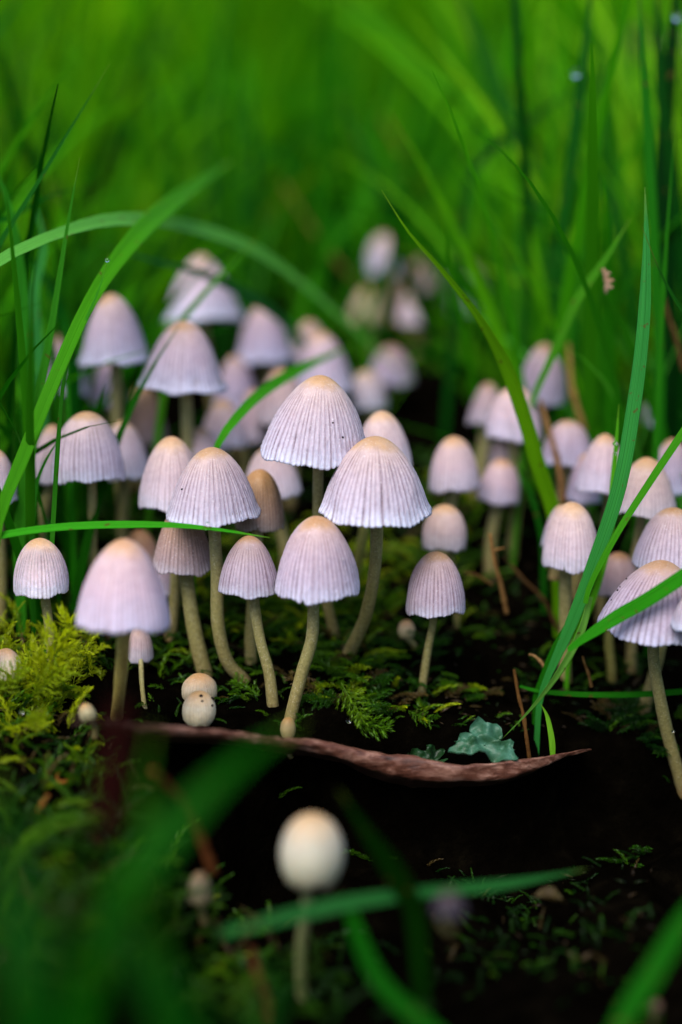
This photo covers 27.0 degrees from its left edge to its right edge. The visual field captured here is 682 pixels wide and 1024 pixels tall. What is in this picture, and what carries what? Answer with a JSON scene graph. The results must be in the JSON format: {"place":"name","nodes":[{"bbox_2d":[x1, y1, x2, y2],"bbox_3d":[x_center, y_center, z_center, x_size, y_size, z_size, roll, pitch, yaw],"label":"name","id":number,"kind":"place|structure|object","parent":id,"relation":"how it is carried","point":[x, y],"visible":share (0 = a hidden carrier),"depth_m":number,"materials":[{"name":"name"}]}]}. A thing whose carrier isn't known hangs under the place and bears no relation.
{"place":"outdoors","nodes":[
{"label":"outdoors","id":0,"kind":"place"},
{"bbox_2d":[0,170,681,1023],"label":"ground","id":1,"kind":"structure","parent":0,"point":[608,794],"depth_m":0.14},
{"bbox_2d":[0,450,17,626],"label":"mushroom","id":2,"kind":"object","parent":1,"relation":"on","point":[5,466],"visible":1,"depth_m":0.15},
{"bbox_2d":[0,178,38,506],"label":"grass blade","id":3,"kind":"object","parent":1,"relation":"on","point":[22,283],"depth_m":0.16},
{"bbox_2d":[0,805,68,1023],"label":"grass blade","id":4,"kind":"object","parent":1,"relation":"on","point":[30,992],"depth_m":0.07,"materials":[{"name":"plant"}]},
{"bbox_2d":[28,188,49,539],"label":"grass blade","id":5,"kind":"object","parent":1,"relation":"on","point":[37,339],"depth_m":0.17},
{"bbox_2d":[0,247,80,516],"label":"grass blade","id":6,"kind":"object","parent":1,"relation":"on","point":[75,390],"depth_m":0.18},
{"bbox_2d":[35,425,56,538],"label":"mushroom","id":7,"kind":"object","parent":1,"relation":"on","point":[49,432],"visible":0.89,"depth_m":0.16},
{"bbox_2d":[13,158,79,636],"bbox_3d":[-0.031,-0.011,0.151,0.008,0.052,0.002,0,11,0],"label":"grass blade","id":8,"kind":"object","parent":1,"relation":"on","point":[19,518],"depth_m":0.15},
{"bbox_2d":[29,431,65,645],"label":"grass blade","id":9,"kind":"object","parent":1,"relation":"on","point":[33,607],"depth_m":0.15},
{"bbox_2d":[0,64,109,248],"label":"grass blade","id":10,"kind":"object","parent":1,"relation":"on","point":[4,235],"depth_m":0.15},
{"bbox_2d":[44,255,107,655],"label":"grass blade","id":11,"kind":"object","parent":1,"relation":"on","point":[55,481],"depth_m":0.14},
{"bbox_2d":[91,363,110,426],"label":"mushroom","id":12,"kind":"object","parent":1,"relation":"on","point":[102,373],"visible":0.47,"depth_m":0.19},
{"bbox_2d":[91,702,132,837],"bbox_3d":[-0.014,0.015,0.086,0.002,0.007,0.006,0,11,0],"label":"dead stalk","id":13,"kind":"object","parent":1,"relation":"on","point":[112,779],"visible":1,"depth_m":0.09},
{"bbox_2d":[77,293,149,534],"bbox_3d":[-0.027,-0.011,0.174,0.009,0.031,0.009,0,11,0],"label":"mushroom","id":14,"kind":"object","parent":1,"relation":"on","point":[113,331],"visible":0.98,"depth_m":0.17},
{"bbox_2d":[0,160,231,541],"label":"grass blade","id":15,"kind":"object","parent":1,"relation":"on","point":[148,223],"depth_m":0.15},
{"bbox_2d":[76,539,170,702],"bbox_3d":[-0.020,0.013,0.134,0.008,0.022,0.015,0,11,0],"label":"mushroom","id":16,"kind":"object","parent":1,"relation":"on","point":[122,595],"visible":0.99,"depth_m":0.13,"materials":[{"name":"plant"}]},
{"bbox_2d":[108,420,147,540],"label":"mushroom","id":17,"kind":"object","parent":1,"relation":"on","point":[134,454],"visible":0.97,"depth_m":0.16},
{"bbox_2d":[60,882,203,1023],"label":"grass blade","id":18,"kind":"object","parent":1,"relation":"on","point":[163,995],"depth_m":0.07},
{"bbox_2d":[129,630,153,708],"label":"mushroom","id":19,"kind":"object","parent":1,"relation":"on","point":[141,650],"visible":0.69,"depth_m":0.15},
{"bbox_2d":[127,529,156,561],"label":"mushroom","id":20,"kind":"object","parent":1,"relation":"on","point":[144,540],"visible":0.43,"depth_m":0.16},
{"bbox_2d":[129,387,166,488],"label":"mushroom","id":21,"kind":"object","parent":1,"relation":"on","point":[142,421],"visible":0.53,"depth_m":0.19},
{"bbox_2d":[137,724,174,972],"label":"grass blade","id":22,"kind":"object","parent":1,"relation":"on","point":[157,928],"depth_m":0.08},
{"bbox_2d":[138,436,193,641],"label":"mushroom","id":23,"kind":"object","parent":1,"relation":"on","point":[170,458],"visible":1,"depth_m":0.15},
{"bbox_2d":[136,321,228,453],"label":"mushroom","id":24,"kind":"object","parent":1,"relation":"on","point":[186,367],"visible":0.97,"depth_m":0.16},
{"bbox_2d":[152,520,212,676],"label":"mushroom","id":25,"kind":"object","parent":1,"relation":"on","point":[183,554],"visible":0.99,"depth_m":0.15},
{"bbox_2d":[67,722,301,1023],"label":"grass blade","id":26,"kind":"object","parent":1,"relation":"on","point":[139,870],"depth_m":0.08,"materials":[{"name":"plant"}]},
{"bbox_2d":[150,768,218,876],"bbox_3d":[-0.012,0.025,0.114,0.005,0.012,0.007,0,11,0],"label":"dead stalk","id":27,"kind":"object","parent":1,"relation":"on","point":[202,843],"visible":0.71,"depth_m":0.12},
{"bbox_2d":[182,691,215,726],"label":"mushroom","id":28,"kind":"object","parent":1,"relation":"on","point":[198,708],"visible":1,"depth_m":0.14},
{"bbox_2d":[182,673,216,700],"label":"mushroom","id":29,"kind":"object","parent":1,"relation":"on","point":[199,682],"visible":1,"depth_m":0.14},
{"bbox_2d":[187,871,212,925],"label":"mushroom","id":30,"kind":"object","parent":1,"relation":"on","point":[199,879],"visible":1,"depth_m":0.12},
{"bbox_2d":[144,238,257,533],"bbox_3d":[-0.018,-0.014,0.175,0.014,0.039,0.008,0,11,0],"label":"grass blade","id":31,"kind":"object","parent":1,"relation":"on","point":[163,396],"depth_m":0.17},
{"bbox_2d":[162,255,243,408],"bbox_3d":[-0.020,-0.025,0.207,0.012,0.025,0.012,0,11,0],"label":"mushroom","id":32,"kind":"object","parent":1,"relation":"on","point":[218,302],"visible":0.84,"depth_m":0.20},
{"bbox_2d":[98,244,307,349],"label":"grass blade","id":33,"kind":"object","parent":1,"relation":"on","point":[268,308],"depth_m":0.19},
{"bbox_2d":[0,213,410,378],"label":"grass blade","id":34,"kind":"object","parent":1,"relation":"on","point":[132,219],"depth_m":0.17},
{"bbox_2d":[193,427,220,455],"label":"mushroom","id":35,"kind":"object","parent":1,"relation":"on","point":[203,438],"visible":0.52,"depth_m":0.17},
{"bbox_2d":[166,447,260,683],"bbox_3d":[-0.013,0.006,0.147,0.010,0.027,0.010,0,11,0],"label":"mushroom","id":36,"kind":"object","parent":1,"relation":"on","point":[213,488],"visible":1,"depth_m":0.14,"materials":[{"name":"plant"}]},
{"bbox_2d":[203,399,247,456],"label":"mushroom","id":37,"kind":"object","parent":1,"relation":"on","point":[221,413],"visible":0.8,"depth_m":0.18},
{"bbox_2d":[214,355,254,454],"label":"mushroom","id":38,"kind":"object","parent":1,"relation":"on","point":[236,375],"visible":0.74,"depth_m":0.20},
{"bbox_2d":[218,535,278,707],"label":"mushroom","id":39,"kind":"object","parent":1,"relation":"on","point":[249,572],"visible":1,"depth_m":0.14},
{"bbox_2d":[240,389,268,474],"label":"mushroom","id":40,"kind":"object","parent":1,"relation":"on","point":[255,433],"visible":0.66,"depth_m":0.18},
{"bbox_2d":[247,946,278,1023],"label":"dead stalk","id":41,"kind":"object","parent":1,"relation":"on","point":[260,986],"visible":0.62,"depth_m":0.11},
{"bbox_2d":[236,307,296,384],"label":"mushroom","id":42,"kind":"object","parent":1,"relation":"on","point":[264,342],"visible":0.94,"depth_m":0.20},
{"bbox_2d":[194,346,349,591],"bbox_3d":[-0.005,-0.005,0.172,0.006,0.028,0.041,6,12,27],"label":"grass blade","id":43,"kind":"object","parent":1,"relation":"on","point":[262,392],"depth_m":0.16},
{"bbox_2d":[246,450,301,602],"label":"mushroom","id":44,"kind":"object","parent":1,"relation":"on","point":[286,478],"visible":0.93,"depth_m":0.16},
{"bbox_2d":[256,368,298,506],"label":"mushroom","id":45,"kind":"object","parent":1,"relation":"on","point":[269,405],"visible":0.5,"depth_m":0.18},
{"bbox_2d":[291,320,321,362],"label":"mushroom","id":46,"kind":"object","parent":1,"relation":"on","point":[310,328],"visible":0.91,"depth_m":0.21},
{"bbox_2d":[280,813,343,1002],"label":"mushroom","id":47,"kind":"object","parent":1,"relation":"on","point":[311,853],"visible":0.98,"depth_m":0.11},
{"bbox_2d":[274,516,359,720],"bbox_3d":[-0.002,0.011,0.142,0.008,0.022,0.009,0,11,0],"label":"mushroom","id":48,"kind":"object","parent":1,"relation":"on","point":[314,569],"visible":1,"depth_m":0.14,"materials":[{"name":"plant"}]},
{"bbox_2d":[295,332,354,392],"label":"mushroom","id":49,"kind":"object","parent":1,"relation":"on","point":[335,368],"visible":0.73,"depth_m":0.19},
{"bbox_2d":[70,718,591,787],"bbox_3d":[0.000,0.023,0.139,0.063,0.022,0.019,-7,13,-31],"label":"bark slab","id":50,"kind":"object","parent":1,"relation":"on","point":[411,771],"depth_m":0.14,"materials":[{"name":"wood"}]},
{"bbox_2d":[448,716,517,762],"bbox_3d":[0.015,0.023,0.142,0.007,0.003,0.004,11,54,11],"label":"leaf scrap","id":51,"kind":"object","parent":50,"relation":"on","point":[484,736],"visible":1,"depth_m":0.14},
{"bbox_2d":[0,0,681,637],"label":"fine grass","id":52,"kind":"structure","parent":1,"relation":"on","point":[606,346],"depth_m":0.22,"materials":[{"name":"plant"}]},
{"bbox_2d":[0,442,681,1023],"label":"moss","id":53,"kind":"object","parent":1,"relation":"on","point":[64,926],"visible":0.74,"depth_m":0.14,"materials":[{"name":"green plant"}]},
{"bbox_2d":[0,655,32,694],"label":"moss sprig","id":54,"kind":"object","parent":53,"relation":"on","point":[27,669],"visible":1,"depth_m":0.14,"materials":[{"name":"green plant"}]},
{"bbox_2d":[13,538,68,660],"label":"mushroom","id":55,"kind":"object","parent":53,"relation":"on","point":[41,572],"visible":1,"depth_m":0.14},
{"bbox_2d":[32,656,78,697],"bbox_3d":[-0.028,0.016,0.138,0.005,0.005,0.002,0,11,0],"label":"moss sprig","id":56,"kind":"object","parent":53,"relation":"on","point":[41,688],"visible":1,"depth_m":0.14,"materials":[{"name":"green plant"}]},
{"bbox_2d":[26,601,88,686],"bbox_3d":[-0.027,0.013,0.138,0.007,0.009,0.003,0,11,0],"label":"moss sprig","id":57,"kind":"object","parent":53,"relation":"on","point":[63,639],"visible":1,"depth_m":0.14,"materials":[{"name":"green plant"}]},
{"bbox_2d":[20,812,127,858],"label":"grass blade","id":58,"kind":"object","parent":53,"relation":"on","point":[32,837],"depth_m":0.11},
{"bbox_2d":[51,412,124,571],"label":"mushroom","id":59,"kind":"object","parent":53,"relation":"on","point":[90,457],"visible":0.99,"depth_m":0.15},
{"bbox_2d":[1,521,269,538],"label":"grass blade","id":60,"kind":"object","parent":53,"relation":"on","point":[76,526],"depth_m":0.14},
{"bbox_2d":[235,469,283,664],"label":"mushroom","id":61,"kind":"object","parent":53,"relation":"on","point":[264,486],"visible":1,"depth_m":0.15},
{"bbox_2d":[260,375,364,637],"bbox_3d":[-0.003,0.001,0.148,0.012,0.031,0.011,-6,13,-29],"label":"mushroom","id":62,"kind":"object","parent":53,"relation":"on","point":[316,425],"visible":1,"depth_m":0.14,"materials":[{"name":"plant"}]},
{"bbox_2d":[335,682,372,727],"bbox_3d":[0.001,0.019,0.141,0.004,0.004,0.003,0,11,0],"label":"moss sprig","id":63,"kind":"object","parent":53,"relation":"on","point":[358,715],"visible":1,"depth_m":0.14,"materials":[{"name":"green plant"}]},
{"bbox_2d":[352,708,393,741],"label":"moss sprig","id":64,"kind":"object","parent":53,"relation":"on","point":[377,726],"visible":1,"depth_m":0.14,"materials":[{"name":"green plant"}]},
{"bbox_2d":[406,551,464,693],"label":"mushroom","id":65,"kind":"object","parent":53,"relation":"on","point":[435,589],"visible":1,"depth_m":0.14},
{"bbox_2d":[282,183,437,365],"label":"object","id":66,"kind":"object","parent":1,"relation":"on","point":[361,287],"visible":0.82,"depth_m":0.24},
{"bbox_2d":[347,370,386,422],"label":"mushroom","id":67,"kind":"object","parent":1,"relation":"on","point":[368,396],"visible":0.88,"depth_m":0.20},
{"bbox_2d":[348,287,389,356],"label":"mushroom","id":68,"kind":"object","parent":1,"relation":"on","point":[359,300],"visible":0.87,"depth_m":0.24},
{"bbox_2d":[318,436,431,658],"bbox_3d":[0.004,0.005,0.146,0.012,0.027,0.014,0,11,0],"label":"mushroom","id":69,"kind":"object","parent":1,"relation":"on","point":[375,485],"visible":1,"depth_m":0.14,"materials":[{"name":"plant"}]},
{"bbox_2d":[343,411,411,605],"bbox_3d":[0.004,0.002,0.160,0.008,0.027,0.008,0,11,0],"label":"mushroom","id":70,"kind":"object","parent":1,"relation":"on","point":[384,424],"visible":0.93,"depth_m":0.16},
{"bbox_2d":[367,234,401,293],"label":"mushroom","id":71,"kind":"object","parent":1,"relation":"on","point":[378,252],"visible":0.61,"depth_m":0.25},
{"bbox_2d":[338,789,431,1017],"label":"grass blade","id":72,"kind":"object","parent":1,"relation":"on","point":[396,875],"depth_m":0.11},
{"bbox_2d":[338,89,437,367],"bbox_3d":[0.008,-0.044,0.225,0.016,0.045,0.009,0,11,0],"label":"grass blade","id":73,"kind":"object","parent":1,"relation":"on","point":[409,275],"depth_m":0.22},
{"bbox_2d":[340,895,437,1023],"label":"grass blade","id":74,"kind":"object","parent":1,"relation":"on","point":[397,1000],"depth_m":0.11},
{"bbox_2d":[370,346,414,411],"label":"mushroom","id":75,"kind":"object","parent":1,"relation":"on","point":[388,374],"visible":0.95,"depth_m":0.21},
{"bbox_2d":[221,869,585,937],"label":"grass blade","id":76,"kind":"object","parent":1,"relation":"on","point":[325,907],"depth_m":0.11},
{"bbox_2d":[396,291,426,354],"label":"mushroom","id":77,"kind":"object","parent":1,"relation":"on","point":[408,316],"visible":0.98,"depth_m":0.24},
{"bbox_2d":[358,321,482,389],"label":"grass blade","id":78,"kind":"object","parent":1,"relation":"on","point":[440,358],"depth_m":0.21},
{"bbox_2d":[422,504,466,627],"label":"mushroom","id":79,"kind":"object","parent":1,"relation":"on","point":[444,527],"visible":1,"depth_m":0.16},
{"bbox_2d":[433,890,465,934],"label":"mushroom","id":80,"kind":"object","parent":1,"relation":"on","point":[447,904],"visible":1,"depth_m":0.10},
{"bbox_2d":[429,436,479,555],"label":"mushroom","id":81,"kind":"object","parent":1,"relation":"on","point":[454,472],"visible":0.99,"depth_m":0.16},
{"bbox_2d":[346,0,564,272],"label":"grass blade","id":82,"kind":"object","parent":1,"relation":"on","point":[383,30],"depth_m":0.25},
{"bbox_2d":[382,191,558,637],"bbox_3d":[0.015,-0.009,0.155,0.022,0.052,0.009,0,11,0],"label":"grass blade","id":83,"kind":"object","parent":1,"relation":"on","point":[540,473],"depth_m":0.15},
{"bbox_2d":[467,382,498,496],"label":"mushroom","id":84,"kind":"object","parent":1,"relation":"on","point":[487,394],"visible":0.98,"depth_m":0.18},
{"bbox_2d":[488,163,507,328],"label":"grass blade","id":85,"kind":"object","parent":1,"relation":"on","point":[501,314],"depth_m":0.24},
{"bbox_2d":[477,459,519,581],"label":"mushroom","id":86,"kind":"object","parent":1,"relation":"on","point":[499,485],"visible":1,"depth_m":0.17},
{"bbox_2d":[488,533,508,614],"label":"dead stalk","id":87,"kind":"object","parent":1,"relation":"on","point":[502,590],"visible":1,"depth_m":0.16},
{"bbox_2d":[458,132,554,252],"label":"grass blade","id":88,"kind":"object","parent":1,"relation":"on","point":[543,158],"depth_m":0.21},
{"bbox_2d":[460,0,553,289],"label":"grass blade","id":89,"kind":"object","parent":1,"relation":"on","point":[506,108],"depth_m":0.22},
{"bbox_2d":[485,388,540,560],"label":"mushroom","id":90,"kind":"object","parent":1,"relation":"on","point":[502,423],"visible":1,"depth_m":0.17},
{"bbox_2d":[513,192,521,374],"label":"grass blade","id":91,"kind":"object","parent":1,"relation":"on","point":[517,313],"depth_m":0.21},
{"bbox_2d":[440,77,597,439],"bbox_3d":[0.025,-0.036,0.204,0.022,0.052,0.007,0,11,0],"label":"grass blade","id":92,"kind":"object","parent":1,"relation":"on","point":[462,227],"depth_m":0.20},
{"bbox_2d":[511,0,530,463],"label":"grass blade","id":93,"kind":"object","parent":1,"relation":"on","point":[523,138],"depth_m":0.19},
{"bbox_2d":[511,452,546,614],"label":"grass blade","id":94,"kind":"object","parent":1,"relation":"on","point":[540,531],"depth_m":0.17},
{"bbox_2d":[379,520,679,973],"bbox_3d":[0.024,0.022,0.152,0.040,0.030,0.069,0,11,0],"label":"moss","id":95,"kind":"object","parent":1,"relation":"on","point":[585,956],"visible":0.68,"depth_m":0.15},
{"bbox_2d":[523,343,565,491],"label":"mushroom","id":96,"kind":"object","parent":1,"relation":"on","point":[552,392],"visible":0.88,"depth_m":0.18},
{"bbox_2d":[502,597,592,738],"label":"grass blade","id":97,"kind":"object","parent":1,"relation":"on","point":[569,655],"depth_m":0.14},
{"bbox_2d":[539,399,566,503],"bbox_3d":[0.025,-0.007,0.167,0.003,0.012,0.006,0,11,0],"label":"dead stalk","id":98,"kind":"object","parent":1,"relation":"on","point":[560,477],"visible":1,"depth_m":0.17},
{"bbox_2d":[542,420,590,568],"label":"mushroom","id":99,"kind":"object","parent":1,"relation":"on","point":[572,441],"visible":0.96,"depth_m":0.17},
{"bbox_2d":[544,0,591,483],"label":"grass blade","id":100,"kind":"object","parent":1,"relation":"on","point":[564,216],"depth_m":0.18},
{"bbox_2d":[542,502,596,683],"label":"mushroom","id":101,"kind":"object","parent":1,"relation":"on","point":[570,537],"visible":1,"depth_m":0.15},
{"bbox_2d":[510,218,630,571],"bbox_3d":[0.027,-0.012,0.167,0.012,0.043,0.007,0,11,0],"label":"grass blade","id":102,"kind":"object","parent":1,"relation":"on","point":[576,301],"depth_m":0.17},
{"bbox_2d":[566,343,587,431],"bbox_3d":[0.029,-0.015,0.177,0.002,0.011,0.006,0,11,0],"label":"dead stalk","id":103,"kind":"object","parent":1,"relation":"on","point":[577,408],"visible":1,"depth_m":0.18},
{"bbox_2d":[566,452,600,599],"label":"mushroom","id":104,"kind":"object","parent":1,"relation":"on","point":[585,499],"visible":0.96,"depth_m":0.17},
{"bbox_2d":[565,170,602,420],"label":"grass blade","id":105,"kind":"object","parent":1,"relation":"on","point":[574,329],"depth_m":0.20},
{"bbox_2d":[564,406,618,690],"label":"grass blade","id":106,"kind":"object","parent":1,"relation":"on","point":[597,586],"depth_m":0.15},
{"bbox_2d":[534,192,650,752],"bbox_3d":[0.026,-0.004,0.147,0.011,0.058,0.010,0,11,0],"label":"grass blade","id":107,"kind":"object","parent":1,"relation":"on","point":[621,474],"depth_m":0.14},
{"bbox_2d":[575,434,618,622],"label":"mushroom","id":108,"kind":"object","parent":1,"relation":"on","point":[594,475],"visible":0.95,"depth_m":0.16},
{"bbox_2d":[520,685,681,697],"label":"grass blade","id":109,"kind":"object","parent":1,"relation":"on","point":[615,694],"depth_m":0.15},
{"bbox_2d":[598,552,636,682],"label":"mushroom","id":110,"kind":"object","parent":1,"relation":"on","point":[620,568],"visible":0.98,"depth_m":0.16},
{"bbox_2d":[567,569,681,651],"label":"grass blade","id":111,"kind":"object","parent":1,"relation":"on","point":[651,596],"depth_m":0.14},
{"bbox_2d":[599,29,653,431],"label":"grass blade","id":112,"kind":"object","parent":1,"relation":"on","point":[631,295],"depth_m":0.19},
{"bbox_2d":[583,427,681,603],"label":"grass blade","id":113,"kind":"object","parent":1,"relation":"on","point":[658,468],"depth_m":0.14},
{"bbox_2d":[597,560,681,798],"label":"mushroom","id":114,"kind":"object","parent":1,"relation":"on","point":[651,629],"visible":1,"depth_m":0.14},
{"bbox_2d":[610,908,681,1023],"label":"grass blade","id":115,"kind":"object","parent":1,"relation":"on","point":[640,991],"depth_m":0.10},
{"bbox_2d":[619,457,675,673],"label":"mushroom","id":116,"kind":"object","parent":1,"relation":"on","point":[658,497],"visible":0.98,"depth_m":0.15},
{"bbox_2d":[638,0,664,449],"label":"grass blade","id":117,"kind":"object","parent":1,"relation":"on","point":[652,208],"depth_m":0.17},
{"bbox_2d":[632,507,681,713],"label":"mushroom","id":118,"kind":"object","parent":1,"relation":"on","point":[660,538],"visible":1,"depth_m":0.15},
{"bbox_2d":[645,119,675,655],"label":"grass blade","id":119,"kind":"object","parent":1,"relation":"on","point":[656,437],"depth_m":0.16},
{"bbox_2d":[655,0,678,438],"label":"grass blade","id":120,"kind":"object","parent":1,"relation":"on","point":[671,394],"depth_m":0.18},
{"bbox_2d":[655,0,681,443],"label":"grass blade","id":121,"kind":"object","parent":1,"relation":"on","point":[664,114],"depth_m":0.17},
{"bbox_2d":[659,438,681,497],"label":"mushroom","id":122,"kind":"object","parent":1,"relation":"on","point":[672,468],"visible":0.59,"depth_m":0.16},
{"bbox_2d":[0,0,681,419],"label":"meadow grass","id":123,"kind":"structure","parent":0,"point":[286,54],"depth_m":0.33,"materials":[{"name":"plant"}]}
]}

